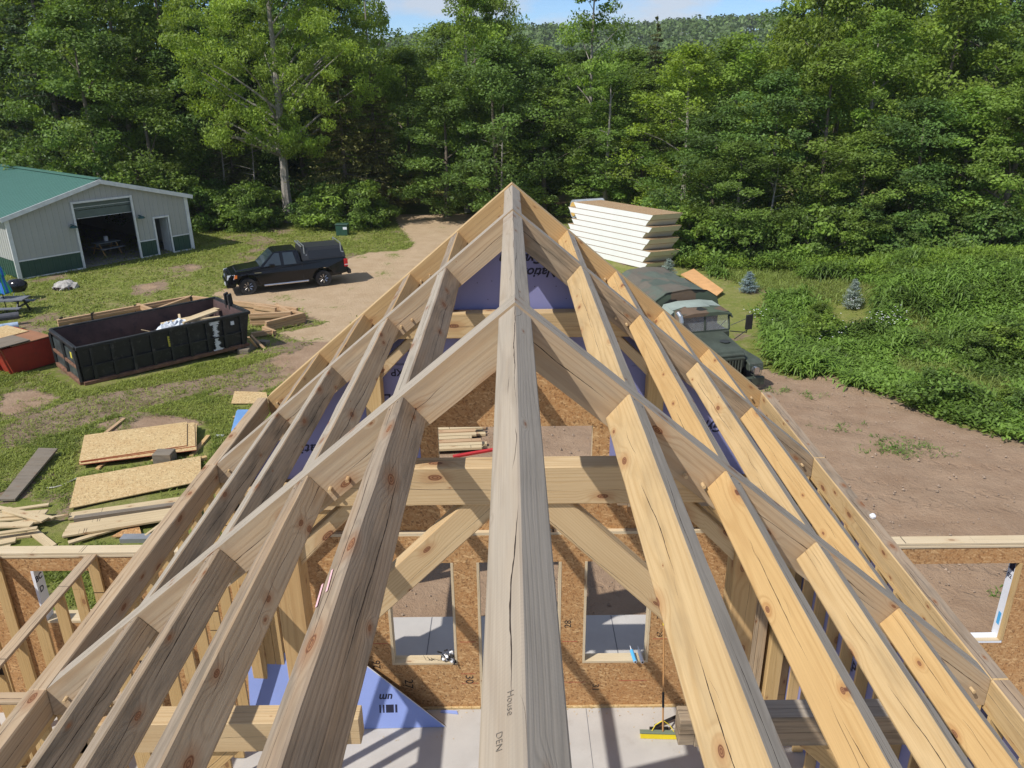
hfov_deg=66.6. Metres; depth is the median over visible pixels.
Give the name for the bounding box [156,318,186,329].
rubbish bag
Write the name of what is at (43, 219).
metal barn
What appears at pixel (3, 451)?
lawn grass
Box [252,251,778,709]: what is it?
gable wall
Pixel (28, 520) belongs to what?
board
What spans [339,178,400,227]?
shrub
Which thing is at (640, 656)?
sealant tube
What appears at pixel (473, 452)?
red strip
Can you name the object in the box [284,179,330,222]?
shrub
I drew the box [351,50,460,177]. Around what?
tree
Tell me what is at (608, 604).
stones
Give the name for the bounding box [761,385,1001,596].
weed sprigs
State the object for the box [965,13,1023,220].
tree
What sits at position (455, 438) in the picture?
lumber bundle
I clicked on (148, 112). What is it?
tree
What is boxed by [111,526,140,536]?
strand board sheet
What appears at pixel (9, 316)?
membrane roll
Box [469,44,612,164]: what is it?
tree
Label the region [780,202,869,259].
shrub
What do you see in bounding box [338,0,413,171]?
tree
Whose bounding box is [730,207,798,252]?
shrub
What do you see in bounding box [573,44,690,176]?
tree
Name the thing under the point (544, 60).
tree
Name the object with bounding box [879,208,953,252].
shrub
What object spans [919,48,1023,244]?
tree
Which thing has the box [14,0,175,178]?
tree
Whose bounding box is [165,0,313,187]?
tree
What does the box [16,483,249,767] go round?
side wall
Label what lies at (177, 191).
shrub
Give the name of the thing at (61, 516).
batten
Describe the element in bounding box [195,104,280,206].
tree
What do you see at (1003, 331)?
bush
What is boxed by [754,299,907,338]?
white flowers
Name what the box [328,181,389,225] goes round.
shrub
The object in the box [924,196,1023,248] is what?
shrub
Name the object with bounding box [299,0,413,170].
tree
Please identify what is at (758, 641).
corner post
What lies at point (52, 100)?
tree
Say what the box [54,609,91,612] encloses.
plank
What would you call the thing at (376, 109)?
tree
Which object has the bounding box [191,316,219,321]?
scrap board
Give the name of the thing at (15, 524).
board
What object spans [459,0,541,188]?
tree
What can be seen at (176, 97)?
tree
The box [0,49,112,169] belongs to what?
tree
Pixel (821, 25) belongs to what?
tree
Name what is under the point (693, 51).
tree
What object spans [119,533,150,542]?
metal flashing
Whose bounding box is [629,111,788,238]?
tree
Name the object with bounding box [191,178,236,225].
shrub
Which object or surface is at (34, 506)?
board
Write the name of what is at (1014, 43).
tree
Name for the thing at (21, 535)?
board
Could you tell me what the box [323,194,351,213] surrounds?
shrub
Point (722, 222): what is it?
shrub
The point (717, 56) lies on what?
tree
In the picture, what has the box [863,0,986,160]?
tree
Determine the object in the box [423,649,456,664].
clip heap
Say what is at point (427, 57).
tree
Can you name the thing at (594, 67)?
tree
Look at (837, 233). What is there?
shrub
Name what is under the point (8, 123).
tree
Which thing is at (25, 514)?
board
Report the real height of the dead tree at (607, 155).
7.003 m
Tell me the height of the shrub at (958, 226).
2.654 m
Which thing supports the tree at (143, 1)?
on the ground at (338, 304)
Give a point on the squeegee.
(657, 727)
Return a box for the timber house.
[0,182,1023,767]
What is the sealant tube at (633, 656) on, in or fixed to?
on the gable wall at (607, 680)
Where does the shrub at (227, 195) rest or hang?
on the ground at (338, 304)
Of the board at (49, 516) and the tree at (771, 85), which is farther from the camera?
the tree at (771, 85)
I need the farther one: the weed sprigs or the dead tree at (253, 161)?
the dead tree at (253, 161)
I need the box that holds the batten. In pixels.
[46,513,68,520]
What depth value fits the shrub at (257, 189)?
52.91 m
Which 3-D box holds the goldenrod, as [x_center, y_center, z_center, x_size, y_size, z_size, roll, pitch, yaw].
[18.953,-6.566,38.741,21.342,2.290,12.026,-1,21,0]
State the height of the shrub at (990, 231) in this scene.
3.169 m
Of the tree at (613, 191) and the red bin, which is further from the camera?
the tree at (613, 191)
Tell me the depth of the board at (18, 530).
15.88 m
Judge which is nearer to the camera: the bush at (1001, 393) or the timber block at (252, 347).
the bush at (1001, 393)
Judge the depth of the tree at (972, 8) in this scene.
42.44 m
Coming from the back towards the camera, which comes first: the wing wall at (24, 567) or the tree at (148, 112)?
the tree at (148, 112)
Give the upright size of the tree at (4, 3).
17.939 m
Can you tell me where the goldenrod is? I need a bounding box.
[672,240,1023,277]
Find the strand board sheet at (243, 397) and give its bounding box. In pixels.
[231,391,267,403]
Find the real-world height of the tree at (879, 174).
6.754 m
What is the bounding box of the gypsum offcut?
[248,652,445,728]
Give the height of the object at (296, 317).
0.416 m
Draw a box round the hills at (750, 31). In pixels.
[179,30,815,113]
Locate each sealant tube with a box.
[630,647,636,662]
[637,647,643,662]
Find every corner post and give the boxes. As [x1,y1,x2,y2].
[263,607,284,664]
[749,598,767,686]
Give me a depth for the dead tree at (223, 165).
55.07 m
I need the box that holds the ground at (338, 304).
[0,114,1023,632]
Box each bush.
[792,313,849,340]
[804,301,839,320]
[900,366,971,406]
[946,331,1015,365]
[963,322,1023,359]
[981,331,1019,361]
[984,313,1023,326]
[984,386,1021,402]
[992,388,1023,419]
[995,394,1023,416]
[1016,340,1023,364]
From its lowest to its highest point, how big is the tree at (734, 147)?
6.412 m
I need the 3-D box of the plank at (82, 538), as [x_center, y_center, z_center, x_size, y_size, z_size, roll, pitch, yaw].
[-8.285,3.015,16.050,1.531,0.040,0.120,-16,26,-31]
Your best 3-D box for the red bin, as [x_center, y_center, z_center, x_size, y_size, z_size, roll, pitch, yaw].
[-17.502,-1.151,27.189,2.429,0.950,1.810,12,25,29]
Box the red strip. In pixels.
[453,448,492,456]
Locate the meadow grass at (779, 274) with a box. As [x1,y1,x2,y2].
[719,263,1016,393]
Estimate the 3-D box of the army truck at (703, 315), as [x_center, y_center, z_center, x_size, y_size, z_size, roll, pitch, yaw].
[6.214,-1.941,27.290,2.848,2.858,7.191,-6,22,-13]
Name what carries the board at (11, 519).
on the ground at (338, 304)
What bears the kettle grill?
on the ground at (338, 304)
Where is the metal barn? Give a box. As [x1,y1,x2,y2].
[0,164,194,279]
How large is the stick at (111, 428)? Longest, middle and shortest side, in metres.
1.520 x 0.101 x 0.051 m
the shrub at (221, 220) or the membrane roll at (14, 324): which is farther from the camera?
the shrub at (221, 220)
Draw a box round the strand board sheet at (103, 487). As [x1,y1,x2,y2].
[69,456,200,508]
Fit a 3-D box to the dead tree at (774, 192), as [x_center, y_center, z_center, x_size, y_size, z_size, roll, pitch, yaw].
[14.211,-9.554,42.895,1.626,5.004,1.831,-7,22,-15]
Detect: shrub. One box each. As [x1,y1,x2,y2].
[159,174,178,190]
[164,180,208,213]
[169,184,231,232]
[171,180,209,208]
[186,189,221,228]
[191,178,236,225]
[200,194,259,232]
[201,187,240,228]
[205,196,269,229]
[207,184,229,207]
[208,191,254,227]
[219,184,272,232]
[220,197,284,231]
[227,179,283,228]
[261,186,295,221]
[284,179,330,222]
[284,198,332,228]
[295,182,344,226]
[295,182,371,228]
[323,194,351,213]
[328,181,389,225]
[331,189,387,230]
[332,195,404,228]
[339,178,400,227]
[357,169,391,202]
[380,184,414,212]
[666,204,719,261]
[672,219,751,260]
[685,215,757,267]
[715,209,774,268]
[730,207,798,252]
[751,217,830,255]
[763,211,842,259]
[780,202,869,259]
[810,205,870,250]
[834,194,886,259]
[839,215,946,257]
[839,220,904,255]
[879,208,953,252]
[886,198,981,249]
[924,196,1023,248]
[928,212,998,248]
[940,201,1023,249]
[975,223,1023,254]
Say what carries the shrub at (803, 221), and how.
on the ground at (338, 304)
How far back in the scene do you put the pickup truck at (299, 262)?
37.58 m
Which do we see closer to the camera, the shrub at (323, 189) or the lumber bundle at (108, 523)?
the lumber bundle at (108, 523)
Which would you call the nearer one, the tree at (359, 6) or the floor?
the floor
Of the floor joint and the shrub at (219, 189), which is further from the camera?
the shrub at (219, 189)
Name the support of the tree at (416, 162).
on the ground at (338, 304)
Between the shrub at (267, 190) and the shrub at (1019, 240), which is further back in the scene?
the shrub at (267, 190)
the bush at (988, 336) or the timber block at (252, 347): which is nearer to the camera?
the bush at (988, 336)
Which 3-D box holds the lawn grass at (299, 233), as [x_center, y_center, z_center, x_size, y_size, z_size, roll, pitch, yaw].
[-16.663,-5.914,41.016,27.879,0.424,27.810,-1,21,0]
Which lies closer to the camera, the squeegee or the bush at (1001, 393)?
the squeegee
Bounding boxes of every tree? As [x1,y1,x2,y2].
[0,0,120,166]
[0,0,141,174]
[0,0,178,217]
[0,0,195,185]
[0,1,57,163]
[0,3,133,160]
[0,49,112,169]
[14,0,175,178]
[61,60,207,225]
[64,0,189,174]
[90,0,235,169]
[103,0,248,180]
[125,0,286,179]
[127,5,278,184]
[157,0,396,222]
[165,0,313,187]
[179,0,313,189]
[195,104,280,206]
[214,141,234,186]
[233,149,258,181]
[234,39,367,203]
[237,0,377,175]
[238,0,381,174]
[285,45,410,216]
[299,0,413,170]
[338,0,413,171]
[338,42,454,192]
[345,72,428,207]
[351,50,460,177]
[387,82,515,217]
[393,20,475,170]
[403,15,566,174]
[420,0,506,212]
[428,35,566,211]
[433,0,514,192]
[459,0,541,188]
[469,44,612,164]
[471,84,609,216]
[484,118,507,189]
[495,45,600,195]
[519,47,633,184]
[551,0,635,198]
[566,71,663,203]
[568,49,632,144]
[569,69,701,205]
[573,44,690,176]
[591,118,613,199]
[597,45,740,180]
[605,39,751,218]
[625,16,671,188]
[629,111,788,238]
[631,52,714,144]
[668,46,772,154]
[669,30,809,214]
[674,139,807,254]
[692,65,856,232]
[707,44,821,171]
[734,0,886,202]
[752,0,880,173]
[752,39,913,219]
[757,164,783,236]
[758,0,931,189]
[781,5,951,212]
[787,1,928,161]
[798,128,939,255]
[823,0,1013,194]
[830,95,1022,246]
[856,0,1023,208]
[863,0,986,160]
[880,85,1023,243]
[903,1,1013,192]
[908,3,1020,158]
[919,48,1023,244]
[928,0,1023,200]
[959,0,1023,126]
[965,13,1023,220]
[998,23,1023,95]
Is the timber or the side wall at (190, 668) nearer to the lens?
the side wall at (190, 668)
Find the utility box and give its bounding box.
[335,223,348,235]
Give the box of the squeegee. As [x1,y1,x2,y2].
[649,715,675,729]
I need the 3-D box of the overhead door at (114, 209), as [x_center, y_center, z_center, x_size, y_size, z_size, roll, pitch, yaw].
[-22.515,-9.692,42.769,0.060,0.820,3.170,16,27,36]
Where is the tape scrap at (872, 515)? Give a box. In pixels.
[869,513,875,518]
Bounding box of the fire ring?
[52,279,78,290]
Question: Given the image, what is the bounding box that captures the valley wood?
[182,49,998,118]
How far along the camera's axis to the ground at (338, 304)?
22.17 m
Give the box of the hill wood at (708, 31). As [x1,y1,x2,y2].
[140,11,1013,61]
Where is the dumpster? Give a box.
[48,292,249,385]
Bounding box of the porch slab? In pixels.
[393,615,645,657]
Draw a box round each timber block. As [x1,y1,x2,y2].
[152,449,176,463]
[237,348,250,353]
[244,343,255,350]
[260,339,269,346]
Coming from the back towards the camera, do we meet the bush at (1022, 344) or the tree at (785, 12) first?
the tree at (785, 12)
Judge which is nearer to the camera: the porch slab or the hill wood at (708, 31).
the porch slab
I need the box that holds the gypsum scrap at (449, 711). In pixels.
[440,710,457,713]
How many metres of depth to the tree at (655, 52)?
59.24 m
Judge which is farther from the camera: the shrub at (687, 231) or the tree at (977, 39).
the tree at (977, 39)
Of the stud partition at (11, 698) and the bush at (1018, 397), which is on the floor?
the stud partition at (11, 698)
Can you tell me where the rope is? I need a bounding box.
[47,478,76,488]
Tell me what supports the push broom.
on the floor
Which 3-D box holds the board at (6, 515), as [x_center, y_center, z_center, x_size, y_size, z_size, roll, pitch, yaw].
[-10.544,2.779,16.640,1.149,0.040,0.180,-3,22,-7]
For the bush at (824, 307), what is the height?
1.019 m
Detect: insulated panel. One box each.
[568,206,678,225]
[568,223,678,244]
[569,229,673,249]
[571,218,674,237]
[574,200,682,220]
[575,213,681,232]
[577,236,679,256]
[587,244,674,261]
[595,251,675,267]
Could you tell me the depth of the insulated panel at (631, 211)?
41.71 m
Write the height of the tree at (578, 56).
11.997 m
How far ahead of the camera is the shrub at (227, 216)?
52.21 m
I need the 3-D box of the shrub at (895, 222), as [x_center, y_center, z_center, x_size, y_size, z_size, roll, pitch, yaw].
[19.247,-7.276,39.496,5.279,2.451,4.079,-10,23,-22]
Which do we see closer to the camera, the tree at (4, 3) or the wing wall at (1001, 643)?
the wing wall at (1001, 643)
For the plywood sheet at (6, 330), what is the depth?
27.46 m
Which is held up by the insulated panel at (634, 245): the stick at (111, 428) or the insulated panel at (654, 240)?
the insulated panel at (654, 240)
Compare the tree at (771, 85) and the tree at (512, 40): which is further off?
the tree at (512, 40)
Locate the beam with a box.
[73,502,174,521]
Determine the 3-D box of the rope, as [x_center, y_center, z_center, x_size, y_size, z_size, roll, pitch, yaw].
[-10.488,2.333,18.200,0.145,0.051,0.671,17,28,38]
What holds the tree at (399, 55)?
on the ground at (338, 304)
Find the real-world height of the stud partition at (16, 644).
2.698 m
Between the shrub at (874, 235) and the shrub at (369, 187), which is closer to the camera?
the shrub at (874, 235)
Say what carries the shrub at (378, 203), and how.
on the ground at (338, 304)
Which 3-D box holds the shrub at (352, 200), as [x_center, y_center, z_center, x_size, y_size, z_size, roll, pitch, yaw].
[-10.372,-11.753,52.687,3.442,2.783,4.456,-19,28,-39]
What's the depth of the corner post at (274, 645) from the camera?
10.71 m
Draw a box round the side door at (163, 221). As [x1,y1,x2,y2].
[159,217,171,250]
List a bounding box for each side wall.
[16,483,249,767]
[777,476,1023,767]
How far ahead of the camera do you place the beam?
16.68 m
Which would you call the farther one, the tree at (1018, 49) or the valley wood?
the valley wood
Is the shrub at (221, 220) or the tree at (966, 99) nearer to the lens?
the tree at (966, 99)
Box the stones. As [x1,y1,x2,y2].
[401,371,1022,615]
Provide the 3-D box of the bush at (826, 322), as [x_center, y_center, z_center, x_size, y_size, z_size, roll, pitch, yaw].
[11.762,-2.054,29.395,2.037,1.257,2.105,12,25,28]
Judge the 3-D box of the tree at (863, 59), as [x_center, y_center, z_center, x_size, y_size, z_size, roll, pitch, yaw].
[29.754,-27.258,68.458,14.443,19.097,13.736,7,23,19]
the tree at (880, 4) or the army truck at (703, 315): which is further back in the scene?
the tree at (880, 4)
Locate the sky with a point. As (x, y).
(407, 15)
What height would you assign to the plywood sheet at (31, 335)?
0.030 m
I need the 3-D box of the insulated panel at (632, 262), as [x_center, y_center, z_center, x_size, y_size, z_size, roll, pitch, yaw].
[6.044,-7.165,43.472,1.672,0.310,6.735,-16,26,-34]
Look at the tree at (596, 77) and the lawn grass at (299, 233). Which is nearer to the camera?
the lawn grass at (299, 233)
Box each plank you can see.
[0,448,57,500]
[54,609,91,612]
[68,497,178,519]
[68,528,122,544]
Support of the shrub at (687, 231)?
on the ground at (338, 304)
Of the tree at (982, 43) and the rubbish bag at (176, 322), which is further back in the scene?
the tree at (982, 43)
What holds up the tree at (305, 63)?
on the ground at (338, 304)
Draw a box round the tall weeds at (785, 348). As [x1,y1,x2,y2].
[701,243,1023,426]
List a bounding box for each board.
[0,503,49,512]
[0,506,54,519]
[0,509,48,517]
[0,517,26,521]
[0,519,39,528]
[0,522,33,527]
[0,526,37,534]
[0,531,32,539]
[0,537,16,545]
[1,507,48,522]
[28,529,56,545]
[182,310,217,323]
[184,307,219,318]
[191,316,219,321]
[681,269,723,295]
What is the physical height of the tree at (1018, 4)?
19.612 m
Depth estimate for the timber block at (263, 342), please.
29.32 m
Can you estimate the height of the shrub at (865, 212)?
3.612 m
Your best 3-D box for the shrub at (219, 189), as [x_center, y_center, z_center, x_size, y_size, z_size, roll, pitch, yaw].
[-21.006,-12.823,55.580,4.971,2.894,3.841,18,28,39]
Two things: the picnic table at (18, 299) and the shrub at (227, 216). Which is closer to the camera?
the picnic table at (18, 299)
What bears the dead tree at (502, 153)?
on the ground at (338, 304)
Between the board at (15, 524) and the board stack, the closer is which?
the board at (15, 524)
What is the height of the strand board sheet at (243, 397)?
0.020 m
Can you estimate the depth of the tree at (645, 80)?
53.99 m
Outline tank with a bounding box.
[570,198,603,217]
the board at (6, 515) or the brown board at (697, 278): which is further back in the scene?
the brown board at (697, 278)
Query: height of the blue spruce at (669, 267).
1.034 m
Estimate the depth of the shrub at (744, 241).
40.38 m
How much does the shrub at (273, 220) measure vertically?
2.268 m
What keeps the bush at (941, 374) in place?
on the ground at (338, 304)
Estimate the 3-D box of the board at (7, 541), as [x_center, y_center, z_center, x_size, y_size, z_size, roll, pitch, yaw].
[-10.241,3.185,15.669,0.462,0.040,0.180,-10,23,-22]
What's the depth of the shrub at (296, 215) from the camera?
52.98 m
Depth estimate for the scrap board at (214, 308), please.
29.42 m
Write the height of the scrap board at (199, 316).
0.060 m
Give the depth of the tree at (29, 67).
63.05 m
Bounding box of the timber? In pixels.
[201,455,206,461]
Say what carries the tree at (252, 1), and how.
on the ground at (338, 304)
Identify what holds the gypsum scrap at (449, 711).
on the floor
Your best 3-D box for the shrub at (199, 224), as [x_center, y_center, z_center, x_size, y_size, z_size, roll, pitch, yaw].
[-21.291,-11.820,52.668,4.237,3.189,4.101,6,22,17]
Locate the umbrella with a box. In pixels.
[0,266,12,312]
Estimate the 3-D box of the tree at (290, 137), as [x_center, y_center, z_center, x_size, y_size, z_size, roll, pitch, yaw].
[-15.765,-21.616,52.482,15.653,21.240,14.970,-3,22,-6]
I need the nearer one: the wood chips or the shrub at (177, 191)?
the wood chips
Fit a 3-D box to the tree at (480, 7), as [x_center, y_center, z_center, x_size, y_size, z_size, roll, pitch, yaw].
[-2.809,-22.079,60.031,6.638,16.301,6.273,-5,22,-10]
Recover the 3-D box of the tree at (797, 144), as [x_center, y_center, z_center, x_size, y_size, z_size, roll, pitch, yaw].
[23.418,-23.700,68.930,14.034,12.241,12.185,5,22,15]
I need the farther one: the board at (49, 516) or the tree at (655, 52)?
the tree at (655, 52)
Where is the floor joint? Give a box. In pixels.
[426,615,617,764]
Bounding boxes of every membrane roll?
[0,312,19,320]
[0,322,18,327]
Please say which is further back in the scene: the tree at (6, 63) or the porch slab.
the tree at (6, 63)
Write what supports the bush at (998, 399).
on the ground at (338, 304)
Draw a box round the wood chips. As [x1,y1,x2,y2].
[383,707,693,752]
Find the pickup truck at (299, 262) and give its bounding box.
[222,237,350,294]
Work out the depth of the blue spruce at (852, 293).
32.56 m
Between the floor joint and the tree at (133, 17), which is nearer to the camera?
the floor joint
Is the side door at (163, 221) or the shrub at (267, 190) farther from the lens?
the shrub at (267, 190)
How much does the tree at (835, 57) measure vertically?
11.207 m
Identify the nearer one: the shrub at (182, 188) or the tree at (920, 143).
the tree at (920, 143)
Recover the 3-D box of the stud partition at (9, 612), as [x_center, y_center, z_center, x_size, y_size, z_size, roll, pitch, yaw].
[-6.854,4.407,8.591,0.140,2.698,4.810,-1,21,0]
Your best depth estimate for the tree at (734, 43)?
49.12 m
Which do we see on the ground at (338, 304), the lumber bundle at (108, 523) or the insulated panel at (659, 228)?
the lumber bundle at (108, 523)
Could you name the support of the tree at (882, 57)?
on the ground at (338, 304)
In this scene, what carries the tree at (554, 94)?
on the ground at (338, 304)
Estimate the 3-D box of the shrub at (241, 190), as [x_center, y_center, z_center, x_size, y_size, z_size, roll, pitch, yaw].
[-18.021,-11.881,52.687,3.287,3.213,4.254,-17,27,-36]
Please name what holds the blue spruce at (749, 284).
on the ground at (338, 304)
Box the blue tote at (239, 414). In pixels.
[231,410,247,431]
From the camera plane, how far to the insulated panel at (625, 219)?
41.60 m
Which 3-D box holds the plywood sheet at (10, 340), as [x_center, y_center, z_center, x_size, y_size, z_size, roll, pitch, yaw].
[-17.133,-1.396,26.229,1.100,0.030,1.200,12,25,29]
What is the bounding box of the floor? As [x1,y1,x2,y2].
[0,707,804,767]
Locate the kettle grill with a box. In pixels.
[7,279,27,298]
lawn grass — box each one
[0,225,414,353]
[0,351,291,609]
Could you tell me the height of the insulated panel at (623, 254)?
0.310 m
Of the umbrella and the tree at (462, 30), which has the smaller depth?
the umbrella
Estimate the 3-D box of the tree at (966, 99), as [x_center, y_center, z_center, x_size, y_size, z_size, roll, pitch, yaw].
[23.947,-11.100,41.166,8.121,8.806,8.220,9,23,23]
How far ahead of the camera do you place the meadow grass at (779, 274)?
34.72 m
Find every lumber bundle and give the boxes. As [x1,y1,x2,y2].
[62,508,169,537]
[438,427,486,450]
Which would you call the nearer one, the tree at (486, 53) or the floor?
the floor
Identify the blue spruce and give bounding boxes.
[661,258,676,273]
[734,271,758,292]
[838,278,864,308]
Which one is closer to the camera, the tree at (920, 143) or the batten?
the batten
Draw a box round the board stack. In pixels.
[79,422,210,469]
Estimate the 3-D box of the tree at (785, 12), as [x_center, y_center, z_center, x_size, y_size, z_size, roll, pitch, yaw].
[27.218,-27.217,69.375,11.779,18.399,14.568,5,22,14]
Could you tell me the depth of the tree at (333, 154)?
54.60 m
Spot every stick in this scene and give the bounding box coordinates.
[105,418,125,431]
[144,526,156,534]
[247,337,257,347]
[250,334,264,348]
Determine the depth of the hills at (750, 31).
436.11 m
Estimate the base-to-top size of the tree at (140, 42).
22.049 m
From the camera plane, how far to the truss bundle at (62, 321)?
33.20 m
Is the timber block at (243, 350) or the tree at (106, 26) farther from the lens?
the tree at (106, 26)
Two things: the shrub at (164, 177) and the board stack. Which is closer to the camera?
the board stack
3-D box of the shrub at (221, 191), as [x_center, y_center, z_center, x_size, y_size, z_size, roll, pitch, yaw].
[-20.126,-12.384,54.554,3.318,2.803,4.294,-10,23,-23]
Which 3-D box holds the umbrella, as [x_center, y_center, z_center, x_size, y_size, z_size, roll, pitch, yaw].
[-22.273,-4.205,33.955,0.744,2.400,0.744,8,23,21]
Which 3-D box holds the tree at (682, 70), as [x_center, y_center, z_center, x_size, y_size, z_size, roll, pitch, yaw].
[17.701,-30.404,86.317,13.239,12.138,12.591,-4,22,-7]
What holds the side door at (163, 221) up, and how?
in the metal barn
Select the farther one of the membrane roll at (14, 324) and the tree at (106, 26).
the tree at (106, 26)
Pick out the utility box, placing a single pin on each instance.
(342, 229)
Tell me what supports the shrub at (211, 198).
on the ground at (338, 304)
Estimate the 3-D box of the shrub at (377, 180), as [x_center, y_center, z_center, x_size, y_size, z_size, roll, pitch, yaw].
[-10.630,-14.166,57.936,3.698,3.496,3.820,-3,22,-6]
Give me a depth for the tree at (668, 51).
66.79 m
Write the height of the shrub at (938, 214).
3.288 m
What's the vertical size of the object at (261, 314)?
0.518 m
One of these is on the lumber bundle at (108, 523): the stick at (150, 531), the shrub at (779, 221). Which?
the stick at (150, 531)
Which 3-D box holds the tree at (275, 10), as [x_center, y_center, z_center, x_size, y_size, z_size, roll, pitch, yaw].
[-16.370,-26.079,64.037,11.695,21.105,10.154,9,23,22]
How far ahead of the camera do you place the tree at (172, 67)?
57.48 m
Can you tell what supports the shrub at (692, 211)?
on the ground at (338, 304)
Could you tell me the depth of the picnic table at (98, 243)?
45.70 m
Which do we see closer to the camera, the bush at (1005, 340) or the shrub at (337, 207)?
the bush at (1005, 340)
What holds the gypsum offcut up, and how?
on the floor
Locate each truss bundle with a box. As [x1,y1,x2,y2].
[57,295,297,326]
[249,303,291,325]
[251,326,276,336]
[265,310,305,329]
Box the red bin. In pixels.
[0,327,54,374]
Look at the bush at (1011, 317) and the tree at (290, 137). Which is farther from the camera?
the tree at (290, 137)
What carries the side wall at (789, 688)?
on the floor
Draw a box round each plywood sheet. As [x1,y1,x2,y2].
[0,325,28,337]
[0,335,29,348]
[9,330,48,346]
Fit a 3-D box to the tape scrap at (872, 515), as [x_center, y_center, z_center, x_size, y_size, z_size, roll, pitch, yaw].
[3.845,1.403,8.300,0.066,0.052,0.068,-1,21,0]
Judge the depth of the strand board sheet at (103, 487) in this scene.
18.13 m
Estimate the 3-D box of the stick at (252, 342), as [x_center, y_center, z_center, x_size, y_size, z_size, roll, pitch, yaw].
[-9.542,-1.530,28.691,0.090,0.748,0.040,3,62,10]
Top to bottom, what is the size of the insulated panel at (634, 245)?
0.310 m
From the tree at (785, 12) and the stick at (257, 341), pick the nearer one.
the stick at (257, 341)
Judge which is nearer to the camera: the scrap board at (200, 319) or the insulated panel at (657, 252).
the scrap board at (200, 319)
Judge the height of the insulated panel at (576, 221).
0.310 m
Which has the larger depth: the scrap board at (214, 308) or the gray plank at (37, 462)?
the scrap board at (214, 308)
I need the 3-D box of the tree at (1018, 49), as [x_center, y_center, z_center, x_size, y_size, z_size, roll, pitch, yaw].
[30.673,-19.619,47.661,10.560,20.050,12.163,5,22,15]
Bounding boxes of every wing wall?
[0,545,249,712]
[892,535,1023,695]
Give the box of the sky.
[3,0,1020,49]
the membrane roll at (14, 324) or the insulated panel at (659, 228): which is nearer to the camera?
the membrane roll at (14, 324)
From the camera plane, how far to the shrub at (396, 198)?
58.13 m
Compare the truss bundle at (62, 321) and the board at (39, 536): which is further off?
the truss bundle at (62, 321)
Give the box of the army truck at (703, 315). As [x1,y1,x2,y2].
[622,267,764,384]
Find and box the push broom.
[640,624,675,738]
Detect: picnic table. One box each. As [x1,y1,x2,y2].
[0,295,35,311]
[88,239,124,256]
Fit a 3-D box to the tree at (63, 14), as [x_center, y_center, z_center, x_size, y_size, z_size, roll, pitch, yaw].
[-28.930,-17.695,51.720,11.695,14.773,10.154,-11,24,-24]
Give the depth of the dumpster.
27.13 m
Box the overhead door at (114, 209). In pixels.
[73,198,130,218]
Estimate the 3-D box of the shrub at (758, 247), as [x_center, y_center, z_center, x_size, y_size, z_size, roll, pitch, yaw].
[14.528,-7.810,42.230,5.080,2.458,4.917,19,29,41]
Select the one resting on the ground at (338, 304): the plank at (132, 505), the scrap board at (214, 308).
the plank at (132, 505)
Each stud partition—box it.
[0,554,120,767]
[0,561,19,725]
[0,691,139,767]
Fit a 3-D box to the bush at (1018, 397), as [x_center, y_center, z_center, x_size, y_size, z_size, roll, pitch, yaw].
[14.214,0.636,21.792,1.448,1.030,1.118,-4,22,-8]
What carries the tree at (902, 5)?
on the ground at (338, 304)

